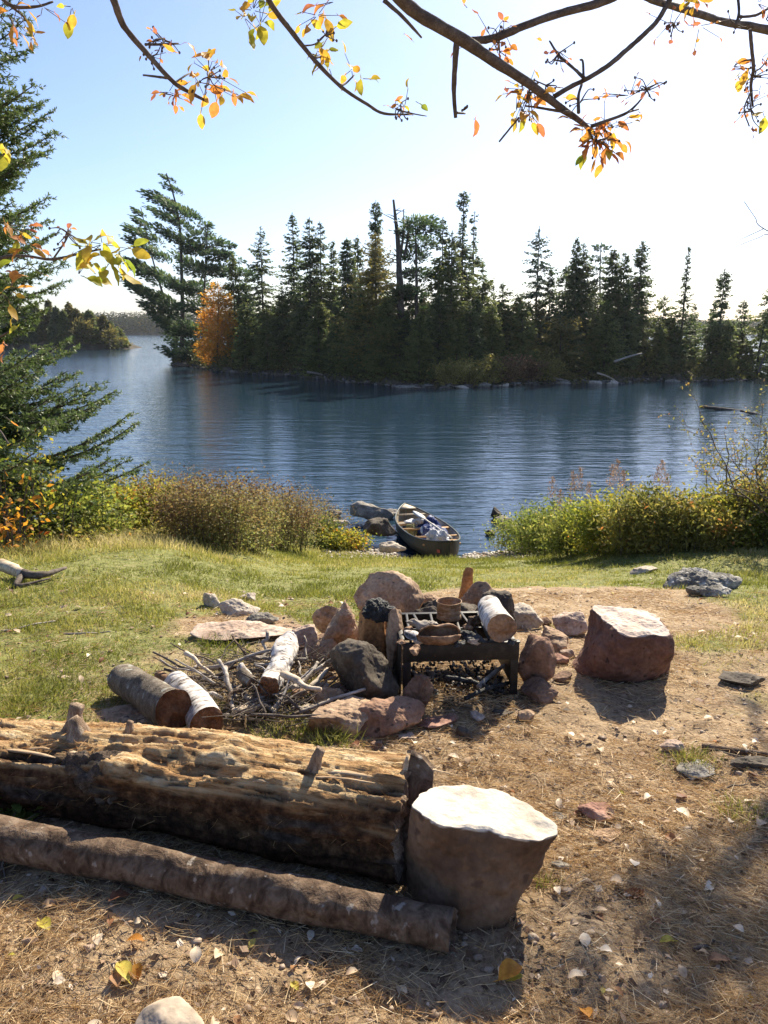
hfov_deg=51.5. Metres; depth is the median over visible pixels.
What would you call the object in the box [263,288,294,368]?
young conifer
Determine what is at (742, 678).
rock
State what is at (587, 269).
spruce tree
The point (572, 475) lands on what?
dry plume
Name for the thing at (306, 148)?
sky
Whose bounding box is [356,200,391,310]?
spruce tree
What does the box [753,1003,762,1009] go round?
fallen leaf
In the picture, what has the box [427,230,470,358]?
spruce tree
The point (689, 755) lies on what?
grass tuft
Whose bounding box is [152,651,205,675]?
stick
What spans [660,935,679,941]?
fallen leaf
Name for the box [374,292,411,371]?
young conifer
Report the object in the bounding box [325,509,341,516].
rock
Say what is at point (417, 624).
wood piece
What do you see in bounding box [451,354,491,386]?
shrub
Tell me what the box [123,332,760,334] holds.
shore ground
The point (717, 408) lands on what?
floating log
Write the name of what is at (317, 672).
stick
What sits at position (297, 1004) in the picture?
fallen leaf
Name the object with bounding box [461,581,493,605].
rock
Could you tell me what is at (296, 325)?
young conifer
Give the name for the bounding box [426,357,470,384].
shrub
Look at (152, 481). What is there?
shrub
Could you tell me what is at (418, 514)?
paddle
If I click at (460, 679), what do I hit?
charred stick
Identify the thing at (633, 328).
young conifer
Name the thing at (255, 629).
rock
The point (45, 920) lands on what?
fallen leaf
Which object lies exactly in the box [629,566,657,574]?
rock
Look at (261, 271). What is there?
spruce tree
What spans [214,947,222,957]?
fallen leaf
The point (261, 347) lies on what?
young conifer
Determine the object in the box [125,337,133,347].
spruce tree
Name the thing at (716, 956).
fallen leaf
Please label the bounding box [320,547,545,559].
beach gravel
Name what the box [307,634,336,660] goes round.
rock
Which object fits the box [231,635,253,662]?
stick
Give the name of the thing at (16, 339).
spruce tree
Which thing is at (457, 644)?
bark piece
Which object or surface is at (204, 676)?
stick
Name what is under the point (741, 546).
shrub
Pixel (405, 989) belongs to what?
fallen leaf
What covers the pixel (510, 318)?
young conifer
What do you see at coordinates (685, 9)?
autumn tree
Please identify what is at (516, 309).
cedar tree
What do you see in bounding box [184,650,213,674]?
stick
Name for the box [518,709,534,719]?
rock
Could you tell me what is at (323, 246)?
spruce tree
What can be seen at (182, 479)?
shrub
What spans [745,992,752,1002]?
fallen leaf
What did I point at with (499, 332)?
young conifer
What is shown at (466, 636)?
wood piece
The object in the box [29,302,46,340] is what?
spruce tree
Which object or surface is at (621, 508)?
shrub
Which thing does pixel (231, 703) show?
stick
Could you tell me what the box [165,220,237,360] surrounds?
pine tree
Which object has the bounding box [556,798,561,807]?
fallen leaf
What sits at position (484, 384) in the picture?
shore rock
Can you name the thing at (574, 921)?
fallen leaf
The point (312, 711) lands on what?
stick
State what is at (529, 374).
shrub
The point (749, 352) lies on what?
young conifer
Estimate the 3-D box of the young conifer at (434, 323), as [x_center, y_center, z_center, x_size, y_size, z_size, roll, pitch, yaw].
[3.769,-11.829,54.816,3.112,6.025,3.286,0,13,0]
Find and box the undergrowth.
[170,345,746,386]
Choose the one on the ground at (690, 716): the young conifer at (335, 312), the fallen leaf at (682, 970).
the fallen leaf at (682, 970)
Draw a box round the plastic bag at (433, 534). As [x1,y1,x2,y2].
[425,529,448,539]
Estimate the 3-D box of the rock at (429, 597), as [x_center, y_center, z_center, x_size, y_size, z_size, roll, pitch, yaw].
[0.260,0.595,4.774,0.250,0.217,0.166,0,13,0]
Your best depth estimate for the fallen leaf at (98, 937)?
2.13 m
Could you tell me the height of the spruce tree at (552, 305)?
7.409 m
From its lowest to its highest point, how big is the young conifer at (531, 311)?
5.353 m
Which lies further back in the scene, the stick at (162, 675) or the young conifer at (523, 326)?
the young conifer at (523, 326)
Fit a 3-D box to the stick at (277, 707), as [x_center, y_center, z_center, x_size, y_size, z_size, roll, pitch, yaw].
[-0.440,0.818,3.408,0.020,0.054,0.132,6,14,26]
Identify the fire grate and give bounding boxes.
[396,611,519,694]
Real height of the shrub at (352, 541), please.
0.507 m
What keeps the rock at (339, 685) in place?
on the ground at (690, 716)
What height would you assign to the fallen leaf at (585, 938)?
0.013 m
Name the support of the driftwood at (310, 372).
on the island ground at (679, 376)
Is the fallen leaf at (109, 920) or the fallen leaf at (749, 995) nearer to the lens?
the fallen leaf at (749, 995)
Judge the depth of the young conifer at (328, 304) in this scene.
64.56 m
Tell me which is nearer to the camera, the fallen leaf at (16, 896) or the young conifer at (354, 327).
the fallen leaf at (16, 896)
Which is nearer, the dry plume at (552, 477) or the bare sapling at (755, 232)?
the bare sapling at (755, 232)
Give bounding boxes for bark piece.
[397,639,405,644]
[403,626,412,631]
[413,638,423,644]
[454,640,465,647]
[462,624,472,629]
[467,639,480,644]
[506,639,516,645]
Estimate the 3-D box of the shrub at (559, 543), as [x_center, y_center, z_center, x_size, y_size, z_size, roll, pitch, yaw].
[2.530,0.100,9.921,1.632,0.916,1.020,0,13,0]
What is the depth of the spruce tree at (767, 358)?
67.34 m
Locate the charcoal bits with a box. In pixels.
[401,660,508,695]
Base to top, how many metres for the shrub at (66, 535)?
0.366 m
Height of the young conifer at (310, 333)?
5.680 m
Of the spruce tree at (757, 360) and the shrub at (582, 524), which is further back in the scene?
the spruce tree at (757, 360)
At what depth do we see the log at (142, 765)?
2.48 m
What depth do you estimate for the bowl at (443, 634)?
3.49 m
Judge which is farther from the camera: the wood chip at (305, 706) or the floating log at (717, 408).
the floating log at (717, 408)
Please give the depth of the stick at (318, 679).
3.57 m
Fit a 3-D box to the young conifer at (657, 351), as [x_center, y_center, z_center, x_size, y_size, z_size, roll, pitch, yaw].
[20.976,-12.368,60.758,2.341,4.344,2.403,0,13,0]
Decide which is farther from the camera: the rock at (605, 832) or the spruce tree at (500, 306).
the spruce tree at (500, 306)
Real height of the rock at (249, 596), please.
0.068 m
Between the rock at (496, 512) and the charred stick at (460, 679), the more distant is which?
the rock at (496, 512)
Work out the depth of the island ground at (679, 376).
59.58 m
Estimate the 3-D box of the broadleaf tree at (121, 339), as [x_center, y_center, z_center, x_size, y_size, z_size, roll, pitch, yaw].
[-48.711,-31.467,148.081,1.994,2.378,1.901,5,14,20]
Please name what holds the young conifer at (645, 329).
on the island ground at (679, 376)
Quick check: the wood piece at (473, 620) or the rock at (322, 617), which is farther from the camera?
the rock at (322, 617)
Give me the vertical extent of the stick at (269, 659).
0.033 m
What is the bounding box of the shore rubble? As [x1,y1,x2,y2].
[168,364,747,387]
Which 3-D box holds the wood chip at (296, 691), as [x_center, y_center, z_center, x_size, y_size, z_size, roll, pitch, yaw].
[-0.365,0.793,3.492,0.076,0.038,0.046,0,13,0]
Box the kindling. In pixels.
[137,634,364,735]
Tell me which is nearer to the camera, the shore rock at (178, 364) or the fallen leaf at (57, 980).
the fallen leaf at (57, 980)
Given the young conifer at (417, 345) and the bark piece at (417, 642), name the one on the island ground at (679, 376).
the young conifer at (417, 345)
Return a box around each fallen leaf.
[8,894,24,900]
[36,916,50,930]
[41,898,58,908]
[52,970,62,982]
[52,976,67,984]
[88,1019,101,1023]
[92,932,102,944]
[107,918,113,925]
[108,889,134,900]
[109,970,121,987]
[115,960,131,983]
[126,933,148,940]
[128,960,141,980]
[134,917,140,923]
[190,946,201,962]
[210,1015,219,1023]
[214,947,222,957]
[233,1015,240,1023]
[248,939,255,948]
[281,1009,299,1021]
[290,981,298,989]
[293,1001,306,1008]
[305,981,314,989]
[307,930,314,939]
[314,979,326,987]
[330,997,338,1006]
[346,967,360,974]
[347,945,362,951]
[396,984,406,992]
[448,753,458,757]
[493,958,521,981]
[507,973,522,980]
[554,885,560,894]
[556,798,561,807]
[567,969,587,977]
[570,918,578,924]
[579,933,590,949]
[579,1007,592,1018]
[590,906,606,909]
[596,913,603,919]
[597,944,611,951]
[606,807,613,813]
[609,874,623,883]
[612,984,623,996]
[629,859,639,865]
[644,792,652,798]
[651,916,660,922]
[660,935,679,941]
[664,832,676,841]
[675,806,688,817]
[678,965,686,980]
[703,952,731,961]
[705,883,713,889]
[733,924,743,931]
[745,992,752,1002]
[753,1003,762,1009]
[756,818,766,825]
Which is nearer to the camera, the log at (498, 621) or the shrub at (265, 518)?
the log at (498, 621)
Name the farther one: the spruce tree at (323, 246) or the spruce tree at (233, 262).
the spruce tree at (233, 262)
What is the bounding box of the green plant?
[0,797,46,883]
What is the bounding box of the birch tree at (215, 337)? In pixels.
[193,281,238,365]
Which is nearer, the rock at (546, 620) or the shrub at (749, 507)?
the rock at (546, 620)
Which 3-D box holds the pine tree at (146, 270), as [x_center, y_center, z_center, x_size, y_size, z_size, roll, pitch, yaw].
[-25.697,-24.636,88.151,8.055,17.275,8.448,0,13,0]
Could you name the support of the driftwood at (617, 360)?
on the island ground at (679, 376)
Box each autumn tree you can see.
[0,0,671,177]
[644,0,767,137]
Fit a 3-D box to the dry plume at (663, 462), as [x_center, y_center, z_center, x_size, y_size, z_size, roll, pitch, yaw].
[3.707,-0.174,10.668,0.190,1.092,0.206,11,17,40]
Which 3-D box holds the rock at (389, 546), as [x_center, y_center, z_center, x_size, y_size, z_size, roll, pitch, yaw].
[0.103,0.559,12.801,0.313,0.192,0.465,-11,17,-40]
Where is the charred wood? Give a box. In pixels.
[361,597,395,622]
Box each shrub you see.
[0,409,70,547]
[0,428,130,545]
[0,465,59,552]
[0,506,144,547]
[19,467,147,541]
[55,476,166,532]
[58,505,240,544]
[89,465,191,530]
[113,462,279,553]
[121,462,227,529]
[160,460,305,552]
[239,470,341,552]
[250,484,362,538]
[278,504,356,545]
[304,525,381,551]
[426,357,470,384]
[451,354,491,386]
[473,504,547,555]
[476,351,507,383]
[489,491,578,556]
[491,354,526,382]
[515,354,551,380]
[521,483,608,557]
[532,351,565,382]
[550,476,668,557]
[580,470,725,554]
[618,487,752,556]
[652,476,767,550]
[695,469,767,549]
[722,470,767,549]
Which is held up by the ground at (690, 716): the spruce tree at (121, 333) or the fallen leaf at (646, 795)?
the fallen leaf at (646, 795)
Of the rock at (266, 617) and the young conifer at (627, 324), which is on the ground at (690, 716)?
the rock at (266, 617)
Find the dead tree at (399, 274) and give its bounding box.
[380,199,415,358]
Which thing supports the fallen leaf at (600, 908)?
on the ground at (690, 716)
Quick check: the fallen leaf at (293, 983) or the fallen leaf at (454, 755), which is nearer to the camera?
the fallen leaf at (293, 983)
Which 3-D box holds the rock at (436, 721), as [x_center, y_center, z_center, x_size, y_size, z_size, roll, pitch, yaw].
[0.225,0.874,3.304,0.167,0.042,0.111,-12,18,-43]
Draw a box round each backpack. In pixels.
[416,515,441,535]
[421,523,449,538]
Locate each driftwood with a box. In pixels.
[307,371,323,374]
[614,353,641,362]
[756,354,765,373]
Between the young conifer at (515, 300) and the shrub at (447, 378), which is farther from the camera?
the young conifer at (515, 300)
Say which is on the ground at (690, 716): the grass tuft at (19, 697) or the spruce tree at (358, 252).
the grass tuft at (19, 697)
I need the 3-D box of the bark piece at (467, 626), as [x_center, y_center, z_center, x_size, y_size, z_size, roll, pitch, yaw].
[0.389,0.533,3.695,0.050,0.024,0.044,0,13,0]
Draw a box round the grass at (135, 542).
[0,523,767,735]
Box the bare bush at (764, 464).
[658,373,767,545]
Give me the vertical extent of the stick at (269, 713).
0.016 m
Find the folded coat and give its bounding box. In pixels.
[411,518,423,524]
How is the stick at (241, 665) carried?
on the kindling
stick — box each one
[1,620,55,631]
[63,631,110,634]
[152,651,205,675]
[154,670,167,680]
[159,659,209,675]
[164,668,209,682]
[170,643,215,664]
[175,659,214,684]
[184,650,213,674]
[191,679,223,688]
[198,659,237,683]
[202,675,222,680]
[206,648,270,669]
[208,691,223,700]
[214,639,234,664]
[217,659,238,699]
[222,712,290,716]
[223,665,235,716]
[226,684,242,702]
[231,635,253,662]
[235,667,263,672]
[237,663,251,673]
[242,672,267,694]
[243,694,276,713]
[244,655,305,660]
[250,713,320,717]
[251,652,270,659]
[251,683,265,712]
[254,661,294,665]
[261,631,268,656]
[271,693,290,712]
[272,676,305,694]
[273,680,289,707]
[275,695,309,713]
[279,671,321,691]
[280,667,312,696]
[282,695,308,717]
[284,690,305,703]
[285,699,338,719]
[297,661,302,676]
[299,661,318,685]
[299,688,365,713]
[300,676,335,695]
[302,667,329,694]
[304,636,307,660]
[306,664,322,672]
[308,666,332,679]
[443,674,503,692]
[464,681,509,700]
[476,663,504,688]
[692,939,714,951]
[702,743,767,756]
[715,783,747,791]
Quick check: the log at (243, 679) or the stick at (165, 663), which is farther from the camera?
the stick at (165, 663)
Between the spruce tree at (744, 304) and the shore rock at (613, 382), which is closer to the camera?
the shore rock at (613, 382)
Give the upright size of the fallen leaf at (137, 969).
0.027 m
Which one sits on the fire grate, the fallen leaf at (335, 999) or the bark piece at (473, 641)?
the bark piece at (473, 641)
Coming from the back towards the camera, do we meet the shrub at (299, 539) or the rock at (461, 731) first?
the shrub at (299, 539)
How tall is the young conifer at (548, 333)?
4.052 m
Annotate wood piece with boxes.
[406,618,438,630]
[409,644,420,655]
[458,630,485,642]
[467,615,480,624]
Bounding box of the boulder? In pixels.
[405,785,557,932]
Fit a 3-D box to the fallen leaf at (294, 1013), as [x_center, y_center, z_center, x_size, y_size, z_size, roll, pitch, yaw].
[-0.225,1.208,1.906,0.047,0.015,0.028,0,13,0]
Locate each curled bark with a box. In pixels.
[404,630,418,640]
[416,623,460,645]
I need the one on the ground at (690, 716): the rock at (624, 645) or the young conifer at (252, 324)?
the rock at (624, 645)
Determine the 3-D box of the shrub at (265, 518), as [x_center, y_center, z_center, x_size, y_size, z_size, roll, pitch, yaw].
[-1.742,-0.089,9.174,1.677,1.124,1.165,0,13,0]
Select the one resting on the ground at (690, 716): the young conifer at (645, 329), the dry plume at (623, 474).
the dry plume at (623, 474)
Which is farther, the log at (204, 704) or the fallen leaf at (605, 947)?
the log at (204, 704)
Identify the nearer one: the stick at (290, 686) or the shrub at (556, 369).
the stick at (290, 686)
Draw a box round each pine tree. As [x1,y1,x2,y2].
[117,206,180,348]
[136,173,209,360]
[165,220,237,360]
[222,256,259,307]
[383,283,418,299]
[389,213,445,346]
[582,241,611,314]
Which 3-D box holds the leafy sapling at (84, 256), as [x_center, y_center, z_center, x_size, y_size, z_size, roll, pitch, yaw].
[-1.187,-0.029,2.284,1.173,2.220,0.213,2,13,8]
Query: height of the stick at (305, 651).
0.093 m
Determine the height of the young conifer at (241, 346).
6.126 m
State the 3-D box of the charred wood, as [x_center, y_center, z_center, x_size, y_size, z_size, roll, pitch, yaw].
[-0.025,0.464,3.752,0.162,0.111,0.119,0,13,0]
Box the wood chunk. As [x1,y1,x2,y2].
[458,567,472,598]
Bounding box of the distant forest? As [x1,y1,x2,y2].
[83,311,767,333]
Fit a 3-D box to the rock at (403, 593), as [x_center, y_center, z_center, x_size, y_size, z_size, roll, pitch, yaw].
[0.021,0.535,4.559,0.390,0.388,0.221,5,14,20]
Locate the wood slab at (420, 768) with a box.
[397,750,433,885]
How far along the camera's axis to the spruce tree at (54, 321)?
149.29 m
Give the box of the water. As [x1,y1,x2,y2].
[0,335,767,558]
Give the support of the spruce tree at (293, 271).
on the island ground at (679, 376)
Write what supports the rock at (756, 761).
on the ground at (690, 716)
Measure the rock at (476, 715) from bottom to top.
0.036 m
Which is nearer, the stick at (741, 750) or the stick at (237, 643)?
the stick at (741, 750)
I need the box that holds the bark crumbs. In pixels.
[0,555,767,1023]
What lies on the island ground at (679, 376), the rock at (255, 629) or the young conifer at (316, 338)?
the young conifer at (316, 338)
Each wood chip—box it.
[231,703,265,713]
[290,684,300,689]
[292,688,308,698]
[300,704,314,708]
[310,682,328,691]
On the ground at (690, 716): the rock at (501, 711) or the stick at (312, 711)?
the rock at (501, 711)
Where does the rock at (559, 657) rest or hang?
on the ground at (690, 716)
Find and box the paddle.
[412,511,452,538]
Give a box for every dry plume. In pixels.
[543,476,558,507]
[554,489,563,512]
[566,470,579,506]
[573,466,583,495]
[584,481,592,498]
[606,464,617,488]
[609,459,623,490]
[616,470,627,494]
[652,466,663,492]
[654,459,666,495]
[662,474,671,493]
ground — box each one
[0,340,141,349]
[0,530,767,1023]
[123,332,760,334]
[181,353,715,386]
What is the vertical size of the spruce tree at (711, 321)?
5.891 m
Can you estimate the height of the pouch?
0.336 m
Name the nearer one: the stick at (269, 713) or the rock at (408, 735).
the rock at (408, 735)
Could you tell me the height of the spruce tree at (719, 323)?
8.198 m
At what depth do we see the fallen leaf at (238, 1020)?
1.89 m
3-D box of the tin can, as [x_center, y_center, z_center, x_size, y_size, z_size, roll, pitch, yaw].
[0.312,0.467,3.826,0.124,0.086,0.125,0,13,0]
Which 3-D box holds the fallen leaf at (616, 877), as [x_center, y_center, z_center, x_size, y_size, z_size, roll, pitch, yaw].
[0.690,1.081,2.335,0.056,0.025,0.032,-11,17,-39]
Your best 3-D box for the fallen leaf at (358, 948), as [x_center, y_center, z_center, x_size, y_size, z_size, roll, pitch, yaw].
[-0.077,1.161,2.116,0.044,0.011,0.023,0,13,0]
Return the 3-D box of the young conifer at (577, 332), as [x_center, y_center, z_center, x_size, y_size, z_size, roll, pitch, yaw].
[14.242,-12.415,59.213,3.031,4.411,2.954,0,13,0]
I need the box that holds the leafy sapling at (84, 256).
[0,143,150,444]
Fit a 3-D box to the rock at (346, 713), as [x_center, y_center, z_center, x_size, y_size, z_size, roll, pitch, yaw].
[-0.156,0.856,3.261,0.293,0.125,0.188,-12,18,-43]
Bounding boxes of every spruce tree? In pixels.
[0,0,151,537]
[0,304,11,338]
[11,306,24,345]
[18,310,40,344]
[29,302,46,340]
[40,299,52,340]
[46,306,59,344]
[54,309,72,347]
[61,301,74,324]
[67,308,83,343]
[79,309,101,343]
[96,314,108,343]
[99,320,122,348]
[116,326,128,347]
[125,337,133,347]
[216,254,253,353]
[226,273,260,338]
[238,226,284,357]
[270,212,306,340]
[286,217,327,354]
[301,222,342,334]
[322,241,344,323]
[323,238,361,342]
[351,235,365,294]
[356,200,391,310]
[422,217,461,328]
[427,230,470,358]
[449,190,485,336]
[459,211,489,300]
[461,262,504,352]
[488,282,502,316]
[488,282,532,358]
[507,226,565,342]
[532,269,563,343]
[545,265,572,316]
[556,236,594,343]
[559,243,600,338]
[586,283,601,318]
[587,249,626,337]
[603,252,644,363]
[621,239,658,364]
[640,295,692,365]
[660,245,702,366]
[686,303,701,348]
[690,268,749,372]
[696,301,719,366]
[732,288,767,377]
[734,299,756,375]
[754,328,767,372]
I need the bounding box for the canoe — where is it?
[395,503,460,558]
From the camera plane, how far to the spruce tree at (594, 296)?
62.69 m
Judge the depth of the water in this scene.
29.32 m
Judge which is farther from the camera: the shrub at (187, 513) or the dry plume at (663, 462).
the dry plume at (663, 462)
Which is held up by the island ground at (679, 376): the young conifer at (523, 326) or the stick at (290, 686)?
the young conifer at (523, 326)
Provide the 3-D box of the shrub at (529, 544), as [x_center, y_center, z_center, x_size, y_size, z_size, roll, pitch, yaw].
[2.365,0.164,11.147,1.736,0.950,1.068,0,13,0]
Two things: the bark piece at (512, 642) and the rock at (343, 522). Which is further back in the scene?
the rock at (343, 522)
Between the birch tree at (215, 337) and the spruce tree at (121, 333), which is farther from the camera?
the spruce tree at (121, 333)
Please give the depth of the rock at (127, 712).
3.35 m
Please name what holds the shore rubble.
on the island ground at (679, 376)
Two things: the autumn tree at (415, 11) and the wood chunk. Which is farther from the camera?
the wood chunk
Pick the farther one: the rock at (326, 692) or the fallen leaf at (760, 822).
the rock at (326, 692)
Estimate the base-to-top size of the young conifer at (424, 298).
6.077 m
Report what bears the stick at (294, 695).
on the kindling
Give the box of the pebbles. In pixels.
[2,567,767,1022]
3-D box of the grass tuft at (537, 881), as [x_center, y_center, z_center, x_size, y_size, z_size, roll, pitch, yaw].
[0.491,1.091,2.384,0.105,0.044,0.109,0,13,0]
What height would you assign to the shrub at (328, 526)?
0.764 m
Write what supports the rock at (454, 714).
on the ground at (690, 716)
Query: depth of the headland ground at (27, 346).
149.10 m
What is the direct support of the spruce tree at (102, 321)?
on the headland ground at (27, 346)
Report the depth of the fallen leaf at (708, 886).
2.32 m
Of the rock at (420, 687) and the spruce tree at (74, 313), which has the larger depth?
the spruce tree at (74, 313)
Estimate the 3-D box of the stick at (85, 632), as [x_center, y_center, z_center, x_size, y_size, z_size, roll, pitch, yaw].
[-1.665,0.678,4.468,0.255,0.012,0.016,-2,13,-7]
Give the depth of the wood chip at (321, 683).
3.59 m
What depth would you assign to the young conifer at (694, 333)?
65.01 m
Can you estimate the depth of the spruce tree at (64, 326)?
148.61 m
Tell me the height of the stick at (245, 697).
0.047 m
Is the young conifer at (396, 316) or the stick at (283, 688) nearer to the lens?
the stick at (283, 688)
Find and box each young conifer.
[230,301,256,368]
[244,312,256,360]
[248,307,280,369]
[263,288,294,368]
[265,299,291,357]
[284,289,308,365]
[287,289,322,353]
[293,300,331,376]
[303,306,330,364]
[317,305,344,371]
[319,292,341,326]
[337,294,368,375]
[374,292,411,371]
[395,313,415,368]
[398,312,438,383]
[402,282,427,333]
[418,297,432,331]
[424,296,453,376]
[457,304,488,371]
[462,297,490,362]
[480,304,508,375]
[489,318,507,359]
[501,310,520,349]
[504,302,540,377]
[510,295,528,322]
[522,302,539,366]
[531,299,546,330]
[533,321,547,358]
[541,324,565,365]
[562,315,589,369]
[581,301,629,376]
[581,315,604,370]
[611,293,643,373]
[620,298,640,361]
[633,299,652,354]
[639,349,647,367]
[643,321,671,372]
[662,316,676,346]
[664,325,691,370]
[684,321,705,364]
[688,347,697,368]
[698,329,720,372]
[712,319,739,378]
[728,327,748,376]
[740,347,754,377]
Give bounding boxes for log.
[0,702,455,883]
[0,714,398,862]
[0,814,457,953]
[107,664,191,727]
[164,671,222,729]
[236,668,256,687]
[257,631,298,696]
[478,595,516,641]
[699,405,759,413]
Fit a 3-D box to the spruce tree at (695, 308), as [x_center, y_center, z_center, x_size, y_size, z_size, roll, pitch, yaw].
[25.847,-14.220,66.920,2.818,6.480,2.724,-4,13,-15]
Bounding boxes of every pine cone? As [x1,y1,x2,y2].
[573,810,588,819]
[623,887,644,900]
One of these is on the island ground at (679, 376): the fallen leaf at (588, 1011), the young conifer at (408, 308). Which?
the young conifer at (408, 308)
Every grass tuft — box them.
[0,674,84,719]
[243,702,316,743]
[267,664,334,702]
[284,717,377,748]
[533,864,564,889]
[651,735,737,787]
[699,786,767,837]
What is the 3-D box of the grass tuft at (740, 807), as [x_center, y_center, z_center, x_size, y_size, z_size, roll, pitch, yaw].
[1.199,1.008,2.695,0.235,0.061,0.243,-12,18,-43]
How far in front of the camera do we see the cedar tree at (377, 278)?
56.15 m
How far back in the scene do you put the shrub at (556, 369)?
56.13 m
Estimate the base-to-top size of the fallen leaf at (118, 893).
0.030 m
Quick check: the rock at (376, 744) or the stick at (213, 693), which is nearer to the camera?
the rock at (376, 744)
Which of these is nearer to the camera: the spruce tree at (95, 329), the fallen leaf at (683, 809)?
the fallen leaf at (683, 809)
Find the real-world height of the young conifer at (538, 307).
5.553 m
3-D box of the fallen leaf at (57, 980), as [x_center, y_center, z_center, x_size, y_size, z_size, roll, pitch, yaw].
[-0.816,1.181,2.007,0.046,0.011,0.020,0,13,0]
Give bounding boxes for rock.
[21,937,38,945]
[82,944,94,951]
[95,704,156,725]
[135,996,204,1023]
[174,362,188,366]
[190,620,291,639]
[203,593,219,607]
[218,598,259,615]
[239,593,255,601]
[246,612,278,623]
[274,624,300,629]
[292,624,318,657]
[306,695,369,736]
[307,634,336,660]
[310,686,343,702]
[312,605,337,633]
[324,600,357,643]
[324,671,335,681]
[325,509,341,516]
[329,638,399,699]
[330,682,347,693]
[334,520,349,526]
[350,501,393,519]
[353,570,423,612]
[357,609,386,658]
[358,696,424,738]
[363,517,396,536]
[370,741,382,750]
[379,541,405,552]
[386,608,403,678]
[388,509,396,515]
[393,385,421,387]
[398,732,417,739]
[402,674,433,706]
[412,606,436,611]
[417,715,456,728]
[418,593,438,608]
[420,599,476,610]
[447,712,458,720]
[456,726,472,740]
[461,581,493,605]
[470,710,484,721]
[475,590,515,621]
[477,382,490,386]
[491,507,501,518]
[492,708,513,717]
[495,515,513,525]
[514,602,543,629]
[518,634,556,681]
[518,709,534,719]
[520,677,558,703]
[541,617,551,625]
[541,625,568,651]
[550,860,571,870]
[552,611,587,635]
[552,670,571,682]
[552,812,566,818]
[555,653,568,664]
[556,381,570,383]
[559,649,574,657]
[572,605,674,682]
[577,802,613,821]
[589,380,601,383]
[589,828,620,841]
[606,380,617,383]
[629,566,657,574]
[660,739,684,751]
[663,567,742,588]
[676,759,714,779]
[685,585,731,597]
[718,670,765,685]
[730,755,767,768]
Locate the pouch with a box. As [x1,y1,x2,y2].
[406,524,416,535]
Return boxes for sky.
[0,0,767,321]
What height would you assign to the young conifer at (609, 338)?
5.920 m
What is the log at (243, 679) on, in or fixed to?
on the kindling
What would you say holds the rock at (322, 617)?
on the ground at (690, 716)
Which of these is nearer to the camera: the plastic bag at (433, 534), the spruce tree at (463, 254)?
the plastic bag at (433, 534)
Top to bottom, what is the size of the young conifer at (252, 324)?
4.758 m
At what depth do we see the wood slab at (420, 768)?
2.44 m
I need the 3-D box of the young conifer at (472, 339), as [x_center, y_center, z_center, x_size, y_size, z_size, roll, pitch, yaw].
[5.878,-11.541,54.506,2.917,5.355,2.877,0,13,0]
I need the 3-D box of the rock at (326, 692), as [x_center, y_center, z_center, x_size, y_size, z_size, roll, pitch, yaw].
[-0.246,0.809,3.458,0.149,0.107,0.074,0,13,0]
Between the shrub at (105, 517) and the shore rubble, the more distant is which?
the shore rubble
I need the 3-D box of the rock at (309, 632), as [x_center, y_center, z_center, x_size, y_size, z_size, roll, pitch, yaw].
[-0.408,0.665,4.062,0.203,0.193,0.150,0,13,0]
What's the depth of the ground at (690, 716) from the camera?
2.59 m
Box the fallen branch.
[0,559,66,587]
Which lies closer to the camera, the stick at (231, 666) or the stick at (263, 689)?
the stick at (263, 689)
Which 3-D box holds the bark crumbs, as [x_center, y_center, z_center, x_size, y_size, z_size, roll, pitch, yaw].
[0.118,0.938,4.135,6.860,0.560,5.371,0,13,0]
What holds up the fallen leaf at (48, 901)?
on the ground at (690, 716)
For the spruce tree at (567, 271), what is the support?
on the island ground at (679, 376)
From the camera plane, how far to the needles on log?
2.59 m
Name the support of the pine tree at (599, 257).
on the island ground at (679, 376)
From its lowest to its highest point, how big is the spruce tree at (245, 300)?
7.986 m
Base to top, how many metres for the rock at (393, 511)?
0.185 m
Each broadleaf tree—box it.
[68,316,94,344]
[100,323,118,349]
[116,337,126,347]
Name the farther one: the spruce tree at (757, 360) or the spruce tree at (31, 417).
the spruce tree at (757, 360)
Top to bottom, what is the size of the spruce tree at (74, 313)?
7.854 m
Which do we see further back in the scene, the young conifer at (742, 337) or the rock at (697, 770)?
the young conifer at (742, 337)
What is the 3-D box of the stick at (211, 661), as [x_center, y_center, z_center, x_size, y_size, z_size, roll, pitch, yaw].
[-0.911,0.676,3.797,0.245,0.084,0.015,4,13,15]
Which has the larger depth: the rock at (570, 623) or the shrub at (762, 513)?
the shrub at (762, 513)
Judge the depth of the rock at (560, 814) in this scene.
2.70 m
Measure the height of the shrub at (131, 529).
0.390 m
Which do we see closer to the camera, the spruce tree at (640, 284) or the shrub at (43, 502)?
the shrub at (43, 502)
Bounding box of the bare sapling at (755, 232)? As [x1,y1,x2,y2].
[736,201,767,246]
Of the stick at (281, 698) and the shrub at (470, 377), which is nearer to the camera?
the stick at (281, 698)
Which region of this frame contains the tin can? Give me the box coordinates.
[436,597,461,621]
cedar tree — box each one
[327,232,408,366]
[504,297,542,361]
[532,315,592,383]
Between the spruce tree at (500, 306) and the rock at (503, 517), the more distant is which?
the spruce tree at (500, 306)
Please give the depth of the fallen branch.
5.56 m

